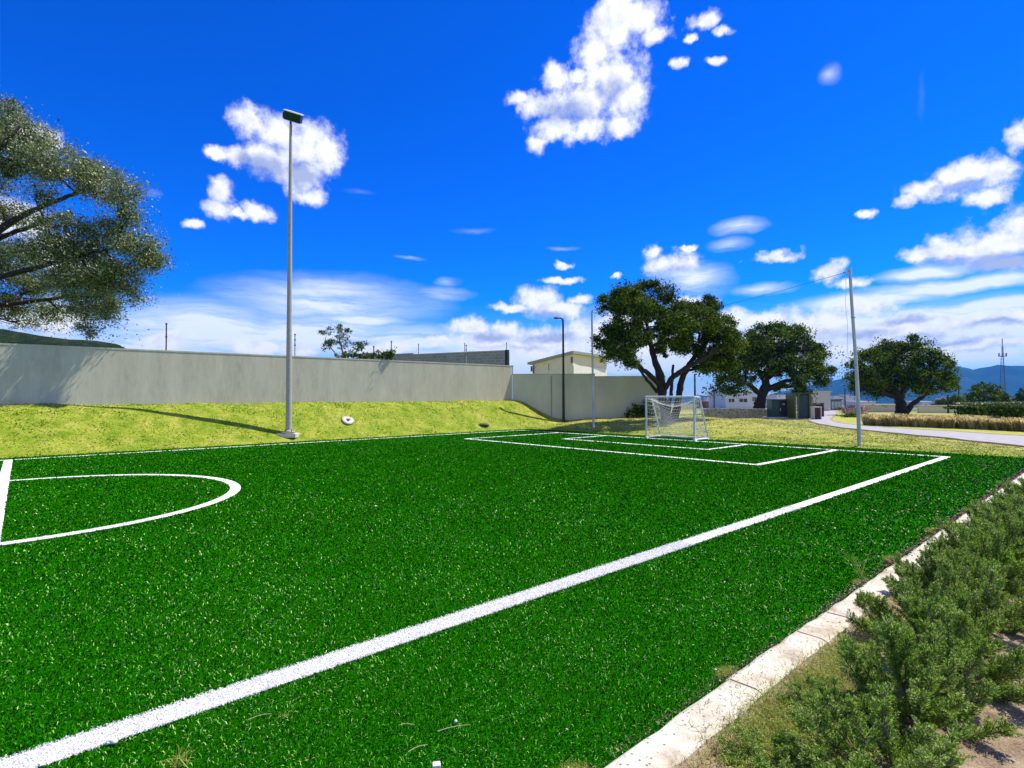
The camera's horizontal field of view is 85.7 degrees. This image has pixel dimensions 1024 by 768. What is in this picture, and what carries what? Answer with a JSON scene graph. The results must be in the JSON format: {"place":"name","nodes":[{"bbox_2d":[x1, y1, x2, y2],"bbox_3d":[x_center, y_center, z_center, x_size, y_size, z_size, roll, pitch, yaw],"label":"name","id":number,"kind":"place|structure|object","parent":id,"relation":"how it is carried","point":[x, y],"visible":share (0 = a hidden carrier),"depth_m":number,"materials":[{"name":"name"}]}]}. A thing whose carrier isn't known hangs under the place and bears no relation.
{"place":"outdoors","nodes":[
{"label":"outdoors","id":0,"kind":"place"},
{"bbox_2d":[0,329,126,348],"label":"hill","id":1,"kind":"structure","parent":0,"point":[10,336],"depth_m":230.13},
{"bbox_2d":[0,399,1023,457],"bbox_3d":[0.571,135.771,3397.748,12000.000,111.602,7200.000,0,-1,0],"label":"ground","id":2,"kind":"structure","parent":0,"point":[468,414],"depth_m":20.48,"materials":[{"name":"plant"}]},
{"bbox_2d":[0,91,185,347],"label":"olive grey tree","id":3,"kind":"object","parent":2,"relation":"on","point":[100,271],"visible":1,"depth_m":19.29,"materials":[{"name":"green plant"}]},
{"bbox_2d":[0,343,511,404],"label":"retaining wall","id":4,"kind":"structure","parent":2,"relation":"on","point":[34,373],"depth_m":21.17,"materials":[{"name":"concrete"}]},
{"bbox_2d":[165,323,167,349],"bbox_3d":[-12.641,-1.723,20.198,0.083,1.021,0.083,0,-1,-22],"label":"fence post","id":5,"kind":"object","parent":4,"relation":"on","point":[166,336],"visible":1,"depth_m":20.18,"materials":[{"name":"metal"}]},
{"bbox_2d":[294,334,295,355],"bbox_3d":[-9.094,-1.631,23.149,0.083,0.946,0.083,0,-1,-22],"label":"fence post","id":6,"kind":"object","parent":4,"relation":"on","point":[294,344],"visible":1,"depth_m":23.14,"materials":[{"name":"metal"}]},
{"bbox_2d":[340,346,396,359],"bbox_3d":[-6.697,-1.411,25.912,2.812,0.816,0.850,0,-1,0],"label":"creeper","id":7,"kind":"object","parent":4,"relation":"on","point":[390,355],"visible":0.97,"depth_m":25.84,"materials":[{"name":"green plant"}]},
{"bbox_2d":[276,433,299,437],"bbox_3d":[-8.379,1.924,20.755,0.700,0.145,0.610,0,-1,0],"label":"concrete footing","id":8,"kind":"object","parent":2,"relation":"on","point":[289,435],"visible":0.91,"depth_m":20.48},
{"bbox_2d":[282,109,303,432],"bbox_3d":[-8.268,-4.290,20.799,0.771,12.291,0.702,0,-1,-14],"label":"floodlight pole","id":9,"kind":"object","parent":8,"relation":"on","point":[292,116],"visible":0.98,"depth_m":20.79,"materials":[{"name":"metal"}]},
{"bbox_2d":[317,320,370,357],"bbox_3d":[-8.413,-1.018,27.667,2.383,4.610,2.518,0,-1,-25],"label":"feathery tree","id":10,"kind":"object","parent":2,"relation":"on","point":[329,342],"visible":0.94,"depth_m":27.17,"materials":[{"name":"green plant"}]},
{"bbox_2d":[342,416,353,424],"bbox_3d":[-6.779,1.506,22.832,0.519,0.110,0.521,1,35,-38],"label":"valve box","id":11,"kind":"object","parent":2,"relation":"on","point":[347,420],"visible":1,"depth_m":22.79,"materials":[{"name":"plastic"}]},
{"bbox_2d":[358,350,508,364],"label":"block wall","id":12,"kind":"structure","parent":2,"relation":"on","point":[497,357],"depth_m":36.44,"materials":[{"name":"concrete"}]},
{"bbox_2d":[0,429,1023,767],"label":"pitch","id":13,"kind":"object","parent":2,"relation":"on","point":[552,647],"visible":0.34,"depth_m":4.31,"materials":[{"name":"plastic"}]},
{"bbox_2d":[0,460,12,532],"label":"halfway line","id":14,"kind":"object","parent":13,"relation":"on","point":[6,469],"visible":1,"depth_m":10.21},
{"bbox_2d":[109,739,117,743],"bbox_3d":[-1.839,1.650,2.551,0.037,0.019,0.029,0,-1,0],"label":"pebble","id":15,"kind":"object","parent":13,"relation":"on","point":[113,741],"visible":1,"depth_m":2.54,"materials":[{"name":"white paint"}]},
{"bbox_2d":[0,474,240,543],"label":"circle","id":16,"kind":"object","parent":13,"relation":"on","point":[235,487],"visible":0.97,"depth_m":9.23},
{"bbox_2d":[155,744,197,767],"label":"weed tuft","id":17,"kind":"object","parent":13,"relation":"on","point":[179,762],"visible":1,"depth_m":2.41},
{"bbox_2d":[0,430,516,460],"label":"touchline","id":18,"kind":"object","parent":13,"relation":"on","point":[240,446],"visible":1,"depth_m":18.23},
{"bbox_2d":[0,506,802,767],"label":"line fibres","id":19,"kind":"object","parent":13,"relation":"on","point":[595,573],"visible":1,"depth_m":3.43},
{"bbox_2d":[432,761,440,767],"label":"pale block","id":20,"kind":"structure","parent":13,"relation":"on","point":[436,764],"depth_m":2.34,"materials":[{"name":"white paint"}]},
{"bbox_2d":[1,456,947,767],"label":"touchline","id":21,"kind":"object","parent":13,"relation":"on","point":[831,494],"visible":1,"depth_m":3.28,"materials":[{"name":"paint"}]},
{"bbox_2d":[0,428,1023,767],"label":"turf fibres","id":22,"kind":"object","parent":13,"relation":"on","point":[364,460],"visible":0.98,"depth_m":5.43,"materials":[{"name":"plastic"}]},
{"bbox_2d":[1,432,1022,767],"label":"leaf litter","id":23,"kind":"object","parent":13,"relation":"on","point":[693,558],"visible":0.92,"depth_m":6.56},
{"bbox_2d":[467,433,835,464],"bbox_3d":[3.837,2.019,18.677,5.156,0.001,11.390,1,-2,-42],"label":"penalty area line","id":24,"kind":"object","parent":13,"relation":"on","point":[687,458],"visible":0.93,"depth_m":14.92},
{"bbox_2d":[565,436,746,449],"bbox_3d":[4.814,2.036,19.543,2.546,0.001,6.070,1,-2,-42],"label":"goal area line","id":25,"kind":"object","parent":13,"relation":"on","point":[667,446],"visible":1,"depth_m":17.95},
{"bbox_2d":[645,396,709,440],"bbox_3d":[6.183,1.252,20.778,1.024,1.614,2.140,1,-2,-42],"label":"goal","id":26,"kind":"object","parent":13,"relation":"on","point":[694,437],"visible":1,"depth_m":20.62,"materials":[{"name":"white paint"}]},
{"bbox_2d":[523,430,941,456],"bbox_3d":[5.833,2.053,20.446,0.170,0.001,16.202,1,-2,-42],"label":"goal line","id":27,"kind":"object","parent":13,"relation":"on","point":[737,443],"visible":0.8,"depth_m":18.18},
{"bbox_2d":[817,544,881,576],"bbox_3d":[3.106,1.551,4.911,0.704,0.304,0.503,0,-1,0],"label":"weed tuft","id":28,"kind":"object","parent":13,"relation":"on","point":[860,574],"visible":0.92,"depth_m":4.88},
{"bbox_2d":[554,317,565,421],"bbox_3d":[2.609,-0.801,30.227,0.660,5.727,0.260,0,-1,0],"label":"street lamp","id":29,"kind":"object","parent":2,"relation":"on","point":[563,396],"visible":1,"depth_m":30.17,"materials":[{"name":"metal"}]},
{"bbox_2d":[527,351,611,375],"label":"house","id":30,"kind":"structure","parent":2,"relation":"on","point":[576,362],"depth_m":48.06,"materials":[{"name":"beige paint"}]},
{"bbox_2d":[512,374,664,419],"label":"boundary wall","id":31,"kind":"structure","parent":2,"relation":"on","point":[615,396],"depth_m":30.60,"materials":[{"name":"concrete"}]},
{"bbox_2d":[591,311,594,426],"bbox_3d":[3.924,-0.667,26.865,0.159,5.759,0.124,0,-1,0],"label":"net pole","id":32,"kind":"object","parent":2,"relation":"on","point":[593,416],"visible":0.88,"depth_m":26.82,"materials":[{"name":"metal"}]},
{"bbox_2d":[624,398,659,417],"bbox_3d":[7.054,1.396,30.029,2.024,1.320,1.121,0,-1,0],"label":"bush","id":33,"kind":"object","parent":2,"relation":"on","point":[634,411],"visible":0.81,"depth_m":30.00,"materials":[{"name":"green plant"}]},
{"bbox_2d":[587,272,755,419],"bbox_3d":[7.955,-1.789,27.929,8.449,8.404,5.848,0,-1,0],"label":"spreading tree","id":34,"kind":"object","parent":2,"relation":"on","point":[708,328],"visible":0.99,"depth_m":27.30,"materials":[{"name":"green plant"}]},
{"bbox_2d":[694,374,695,414],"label":"utility pole","id":35,"kind":"object","parent":2,"relation":"on","point":[695,390],"visible":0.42,"depth_m":43.95,"materials":[{"name":"black paint"}]},
{"bbox_2d":[697,401,708,407],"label":"tiled house","id":36,"kind":"structure","parent":2,"relation":"on","point":[705,404],"depth_m":120.77,"materials":[{"name":"ceramic"}]},
{"bbox_2d":[709,391,756,408],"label":"villa","id":37,"kind":"object","parent":2,"relation":"on","point":[748,401],"visible":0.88,"depth_m":104.96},
{"bbox_2d":[728,398,734,402],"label":"window","id":38,"kind":"structure","parent":37,"relation":"in","point":[730,400],"depth_m":104.85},
{"bbox_2d":[739,398,747,402],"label":"window","id":39,"kind":"structure","parent":37,"relation":"in","point":[744,400],"depth_m":104.85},
{"bbox_2d":[701,408,766,418],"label":"stone wall","id":40,"kind":"structure","parent":2,"relation":"on","point":[730,413],"depth_m":39.22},
{"bbox_2d":[697,319,843,408],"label":"spreading tree","id":41,"kind":"object","parent":2,"relation":"on","point":[773,357],"visible":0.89,"depth_m":52.63,"materials":[{"name":"green plant"}]},
{"bbox_2d":[763,399,787,418],"bbox_3d":[18.794,1.759,38.867,1.859,1.381,1.100,0,-1,0],"label":"electrical cabinet","id":42,"kind":"object","parent":2,"relation":"on","point":[776,408],"visible":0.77,"depth_m":38.45,"materials":[{"name":"metal"}]},
{"bbox_2d":[765,395,785,407],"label":"villa","id":43,"kind":"object","parent":2,"relation":"on","point":[776,397],"visible":0.04,"depth_m":118.54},
{"bbox_2d":[784,393,813,419],"bbox_3d":[19.727,1.520,38.023,1.472,1.828,1.300,0,-1,0],"label":"guard booth","id":44,"kind":"object","parent":2,"relation":"on","point":[804,403],"visible":0.92,"depth_m":37.54,"materials":[{"name":"green paint"}]},
{"bbox_2d":[604,473,1023,767],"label":"kerb","id":45,"kind":"structure","parent":2,"relation":"on","point":[658,747],"depth_m":2.94,"materials":[{"name":"concrete"}]},
{"bbox_2d":[796,391,831,410],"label":"concrete hut","id":46,"kind":"object","parent":2,"relation":"on","point":[824,397],"visible":0.25,"depth_m":73.97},
{"bbox_2d":[811,407,821,418],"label":"meter pillar","id":47,"kind":"structure","parent":2,"relation":"on","point":[816,412],"depth_m":36.30,"materials":[{"name":"concrete"}]},
{"bbox_2d":[812,403,823,416],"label":"meter pillar","id":48,"kind":"structure","parent":2,"relation":"on","point":[817,405],"depth_m":41.78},
{"bbox_2d":[831,399,842,409],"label":"lattice shed","id":49,"kind":"structure","parent":2,"relation":"on","point":[835,403],"depth_m":89.90,"materials":[{"name":"grey metal"}]},
{"bbox_2d":[671,495,1023,767],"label":"soil bed","id":50,"kind":"object","parent":2,"relation":"on","point":[1005,752],"visible":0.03,"depth_m":2.57,"materials":[{"name":"soil"}]},
{"bbox_2d":[553,526,941,767],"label":"green weeds","id":51,"kind":"object","parent":50,"relation":"on","point":[725,671],"visible":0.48,"depth_m":2.79,"materials":[{"name":"plant"}]},
{"bbox_2d":[712,722,839,767],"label":"juniper","id":52,"kind":"object","parent":50,"relation":"on","point":[783,744],"visible":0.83,"depth_m":2.36,"materials":[{"name":"plant"}]},
{"bbox_2d":[585,469,1023,767],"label":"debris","id":53,"kind":"object","parent":50,"relation":"on","point":[998,488],"visible":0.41,"depth_m":4.42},
{"bbox_2d":[776,669,894,741],"bbox_3d":[1.571,1.562,2.710,0.503,0.189,0.483,0,-1,2],"label":"juniper","id":54,"kind":"object","parent":50,"relation":"on","point":[808,696],"visible":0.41,"depth_m":2.77,"materials":[{"name":"plant"}]},
{"bbox_2d":[671,509,1014,767],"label":"dry weeds","id":55,"kind":"object","parent":50,"relation":"on","point":[796,676],"visible":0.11,"depth_m":2.76,"materials":[{"name":"plant"}]},
{"bbox_2d":[790,681,976,767],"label":"juniper","id":56,"kind":"object","parent":50,"relation":"on","point":[904,752],"visible":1,"depth_m":2.24,"materials":[{"name":"plant"}]},
{"bbox_2d":[834,610,1023,753],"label":"juniper","id":57,"kind":"object","parent":50,"relation":"on","point":[920,682],"visible":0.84,"depth_m":2.63,"materials":[{"name":"plant"}]},
{"bbox_2d":[845,565,1012,660],"bbox_3d":[2.574,1.421,3.454,0.754,0.495,0.804,0,-1,1],"label":"juniper","id":58,"kind":"object","parent":50,"relation":"on","point":[908,600],"visible":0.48,"depth_m":3.50,"materials":[{"name":"plant"}]},
{"bbox_2d":[881,534,1005,600],"bbox_3d":[3.300,1.428,4.279,0.764,0.513,0.600,-1,-2,26],"label":"juniper","id":59,"kind":"object","parent":50,"relation":"on","point":[926,569],"visible":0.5,"depth_m":4.30,"materials":[{"name":"plant"}]},
{"bbox_2d":[866,595,1023,705],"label":"juniper","id":60,"kind":"object","parent":50,"relation":"on","point":[960,629],"visible":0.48,"depth_m":2.92,"materials":[{"name":"plant"}]},
{"bbox_2d":[919,552,1023,635],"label":"juniper","id":61,"kind":"object","parent":50,"relation":"on","point":[990,602],"visible":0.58,"depth_m":3.68,"materials":[{"name":"plant"}]},
{"bbox_2d":[933,511,1023,563],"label":"juniper","id":62,"kind":"object","parent":50,"relation":"on","point":[955,542],"visible":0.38,"depth_m":4.91,"materials":[{"name":"plant"}]},
{"bbox_2d":[940,524,1023,599],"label":"juniper","id":63,"kind":"object","parent":50,"relation":"on","point":[1014,570],"visible":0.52,"depth_m":4.38,"materials":[{"name":"plant"}]},
{"bbox_2d":[952,497,1020,536],"bbox_3d":[5.124,1.438,5.777,0.854,0.548,0.671,-1,-1,22],"label":"juniper","id":64,"kind":"object","parent":50,"relation":"on","point":[1001,506],"visible":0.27,"depth_m":5.78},
{"bbox_2d":[968,490,1022,527],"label":"juniper","id":65,"kind":"object","parent":50,"relation":"on","point":[1008,498],"visible":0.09,"depth_m":6.26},
{"bbox_2d":[979,499,1023,551],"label":"juniper","id":66,"kind":"object","parent":50,"relation":"on","point":[988,509],"visible":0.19,"depth_m":5.32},
{"bbox_2d":[989,478,1023,508],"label":"juniper","id":67,"kind":"object","parent":50,"relation":"on","point":[1009,490],"visible":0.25,"depth_m":7.26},
{"bbox_2d":[843,268,861,445],"bbox_3d":[10.598,-0.800,17.211,0.472,5.649,0.130,0,-1,0],"label":"net pole","id":68,"kind":"object","parent":2,"relation":"on","point":[857,391],"visible":0.91,"depth_m":17.18,"materials":[{"name":"metal"}]},
{"bbox_2d":[593,273,841,317],"bbox_3d":[7.143,-3.252,22.099,0.013,0.774,11.647,1,-2,-34],"label":"net rope","id":69,"kind":"object","parent":68,"relation":"attached to","point":[727,304],"visible":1,"depth_m":20.48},
{"bbox_2d":[845,276,849,375],"bbox_3d":[10.449,-1.849,17.218,0.095,3.231,0.011,0,-1,0],"label":"hanging cord","id":70,"kind":"object","parent":68,"relation":"hanging from","point":[847,331],"visible":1,"depth_m":17.21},
{"bbox_2d":[840,412,867,417],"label":"bush","id":71,"kind":"object","parent":2,"relation":"on","point":[852,414],"visible":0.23,"depth_m":41.88,"materials":[{"name":"green plant"}]},
{"bbox_2d":[839,404,870,415],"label":"blossom bush","id":72,"kind":"object","parent":2,"relation":"on","point":[848,409],"visible":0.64,"depth_m":45.73,"materials":[{"name":"pink plant"}]},
{"bbox_2d":[846,401,875,406],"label":"villa","id":73,"kind":"object","parent":2,"relation":"on","point":[848,403],"visible":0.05,"depth_m":130.81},
{"bbox_2d":[869,416,885,425],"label":"ornamental grass","id":74,"kind":"object","parent":2,"relation":"on","point":[877,421],"depth_m":29.11,"materials":[{"name":"plant"}]},
{"bbox_2d":[860,404,895,411],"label":"perimeter wall","id":75,"kind":"structure","parent":2,"relation":"on","point":[881,408],"depth_m":65.94,"materials":[{"name":"concrete"}]},
{"bbox_2d":[881,415,889,425],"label":"ornamental grass","id":76,"kind":"object","parent":2,"relation":"on","point":[886,422],"depth_m":28.91,"materials":[{"name":"plant"}]},
{"bbox_2d":[884,413,909,425],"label":"ornamental grass","id":77,"kind":"object","parent":2,"relation":"on","point":[893,418],"depth_m":28.44,"materials":[{"name":"plant"}]},
{"bbox_2d":[837,333,971,414],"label":"spreading tree","id":78,"kind":"object","parent":2,"relation":"on","point":[886,358],"visible":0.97,"depth_m":48.53,"materials":[{"name":"green plant"}]},
{"bbox_2d":[906,401,934,406],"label":"villa","id":79,"kind":"object","parent":2,"relation":"on","point":[922,402],"visible":0.27,"depth_m":149.91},
{"bbox_2d":[911,416,930,426],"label":"ornamental grass","id":80,"kind":"object","parent":2,"relation":"on","point":[922,423],"depth_m":27.49,"materials":[{"name":"plant"}]},
{"bbox_2d":[929,399,945,404],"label":"bushy tree","id":81,"kind":"object","parent":2,"relation":"on","point":[940,401],"visible":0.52,"depth_m":94.20,"materials":[{"name":"green plant"}]},
{"bbox_2d":[915,405,966,412],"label":"perimeter wall","id":82,"kind":"structure","parent":2,"relation":"on","point":[930,409],"depth_m":61.94,"materials":[{"name":"concrete"}]},
{"bbox_2d":[942,394,964,404],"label":"bushy tree","id":83,"kind":"object","parent":2,"relation":"on","point":[952,399],"visible":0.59,"depth_m":73.01,"materials":[{"name":"green plant"}]},
{"bbox_2d":[960,393,980,406],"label":"bushy tree","id":84,"kind":"object","parent":2,"relation":"on","point":[967,399],"visible":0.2,"depth_m":77.58,"materials":[{"name":"green plant"}]},
{"bbox_2d":[967,415,994,419],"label":"ornamental grass","id":85,"kind":"object","parent":2,"relation":"on","point":[980,416],"depth_m":25.84,"materials":[{"name":"plant"}]},
{"bbox_2d":[942,400,1023,418],"bbox_3d":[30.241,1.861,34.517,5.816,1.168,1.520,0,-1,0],"label":"hedge","id":86,"kind":"object","parent":2,"relation":"on","point":[999,411],"visible":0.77,"depth_m":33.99,"materials":[{"name":"green plant"}]},
{"bbox_2d":[971,417,995,429],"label":"ornamental grass","id":87,"kind":"object","parent":2,"relation":"on","point":[984,424],"depth_m":25.45,"materials":[{"name":"plant"}]},
{"bbox_2d":[963,381,1005,405],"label":"young tree","id":88,"kind":"object","parent":2,"relation":"on","point":[991,391],"visible":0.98,"depth_m":61.98,"materials":[{"name":"green plant"}]},
{"bbox_2d":[989,389,1014,401],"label":"bushy tree","id":89,"kind":"object","parent":2,"relation":"on","point":[1006,397],"visible":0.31,"depth_m":74.89,"materials":[{"name":"green plant"}]},
{"bbox_2d":[998,339,1006,392],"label":"telecom mast","id":90,"kind":"object","parent":2,"relation":"on","point":[1002,356],"visible":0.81,"depth_m":430.44,"materials":[{"name":"metal"}]},
{"bbox_2d":[1002,419,1019,430],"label":"ornamental grass","id":91,"kind":"object","parent":2,"relation":"on","point":[1012,426],"depth_m":24.30,"materials":[{"name":"plant"}]},
{"bbox_2d":[1010,419,1023,431],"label":"ornamental grass","id":92,"kind":"object","parent":2,"relation":"on","point":[1021,425],"depth_m":24.04,"materials":[{"name":"plant"}]},
{"bbox_2d":[1011,387,1023,401],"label":"bushy tree","id":93,"kind":"object","parent":2,"relation":"on","point":[1019,397],"visible":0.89,"depth_m":80.00,"materials":[{"name":"green plant"}]},
{"bbox_2d":[0,0,1023,395],"label":"sky","id":94,"kind":"structure","parent":0,"point":[476,174],"materials":[{"name":"blue"}]},
{"bbox_2d":[830,395,838,398],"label":"town house","id":95,"kind":"structure","parent":0,"point":[834,396],"depth_m":416.87,"materials":[{"name":"paint"}]},
{"bbox_2d":[839,394,849,404],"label":"town house","id":96,"kind":"structure","parent":0,"point":[847,397],"depth_m":416.87,"materials":[{"name":"concrete"}]},
{"bbox_2d":[667,365,1023,403],"bbox_3d":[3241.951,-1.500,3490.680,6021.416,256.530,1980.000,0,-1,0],"label":"mountain","id":97,"kind":"structure","parent":0,"point":[1014,378],"depth_m":3013.92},
{"bbox_2d":[861,414,879,424],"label":"ornamental grass","id":98,"kind":"object","parent":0,"point":[866,419],"depth_m":29.49,"materials":[{"name":"plant"}]},
{"bbox_2d":[899,417,910,426],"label":"ornamental grass","id":99,"kind":"object","parent":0,"point":[905,421],"depth_m":28.11,"materials":[{"name":"plant"}]},
{"bbox_2d":[809,411,1023,445],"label":"road","id":100,"kind":"structure","parent":0,"point":[985,437],"depth_m":22.39,"materials":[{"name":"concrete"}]},
{"bbox_2d":[808,419,1023,446],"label":"road kerb","id":101,"kind":"structure","parent":100,"relation":"on","point":[924,436],"depth_m":20.92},
{"bbox_2d":[830,410,1023,435],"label":"road kerb","id":102,"kind":"structure","parent":100,"relation":"on","point":[910,428],"depth_m":25.80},
{"bbox_2d":[908,416,924,426],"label":"ornamental grass","id":103,"kind":"object","parent":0,"point":[914,423],"depth_m":27.77,"materials":[{"name":"plant"}]},
{"bbox_2d":[924,417,943,427],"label":"ornamental grass","id":104,"kind":"object","parent":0,"point":[934,423],"depth_m":27.22,"materials":[{"name":"plant"}]},
{"bbox_2d":[936,417,950,427],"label":"ornamental grass","id":105,"kind":"object","parent":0,"point":[943,424],"depth_m":26.87,"materials":[{"name":"plant"}]},
{"bbox_2d":[942,416,961,428],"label":"ornamental grass","id":106,"kind":"object","parent":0,"point":[952,421],"depth_m":26.60,"materials":[{"name":"plant"}]},
{"bbox_2d":[956,418,967,428],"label":"ornamental grass","id":107,"kind":"object","parent":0,"point":[962,425],"depth_m":26.29,"materials":[{"name":"plant"}]},
{"bbox_2d":[951,414,972,419],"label":"ornamental grass","id":108,"kind":"object","parent":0,"point":[964,416],"depth_m":26.48,"materials":[{"name":"plant"}]},
{"bbox_2d":[958,416,983,428],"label":"ornamental grass","id":109,"kind":"object","parent":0,"point":[970,422],"depth_m":25.84,"materials":[{"name":"plant"}]},
{"bbox_2d":[988,419,1000,429],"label":"ornamental grass","id":110,"kind":"object","parent":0,"point":[995,426],"depth_m":25.04,"materials":[{"name":"plant"}]},
{"bbox_2d":[991,419,1014,430],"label":"ornamental grass","id":111,"kind":"object","parent":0,"point":[1001,424],"depth_m":24.73,"materials":[{"name":"plant"}]},
{"bbox_2d":[991,483,1023,509],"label":"juniper","id":112,"kind":"object","parent":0,"point":[1020,491],"visible":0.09,"depth_m":6.59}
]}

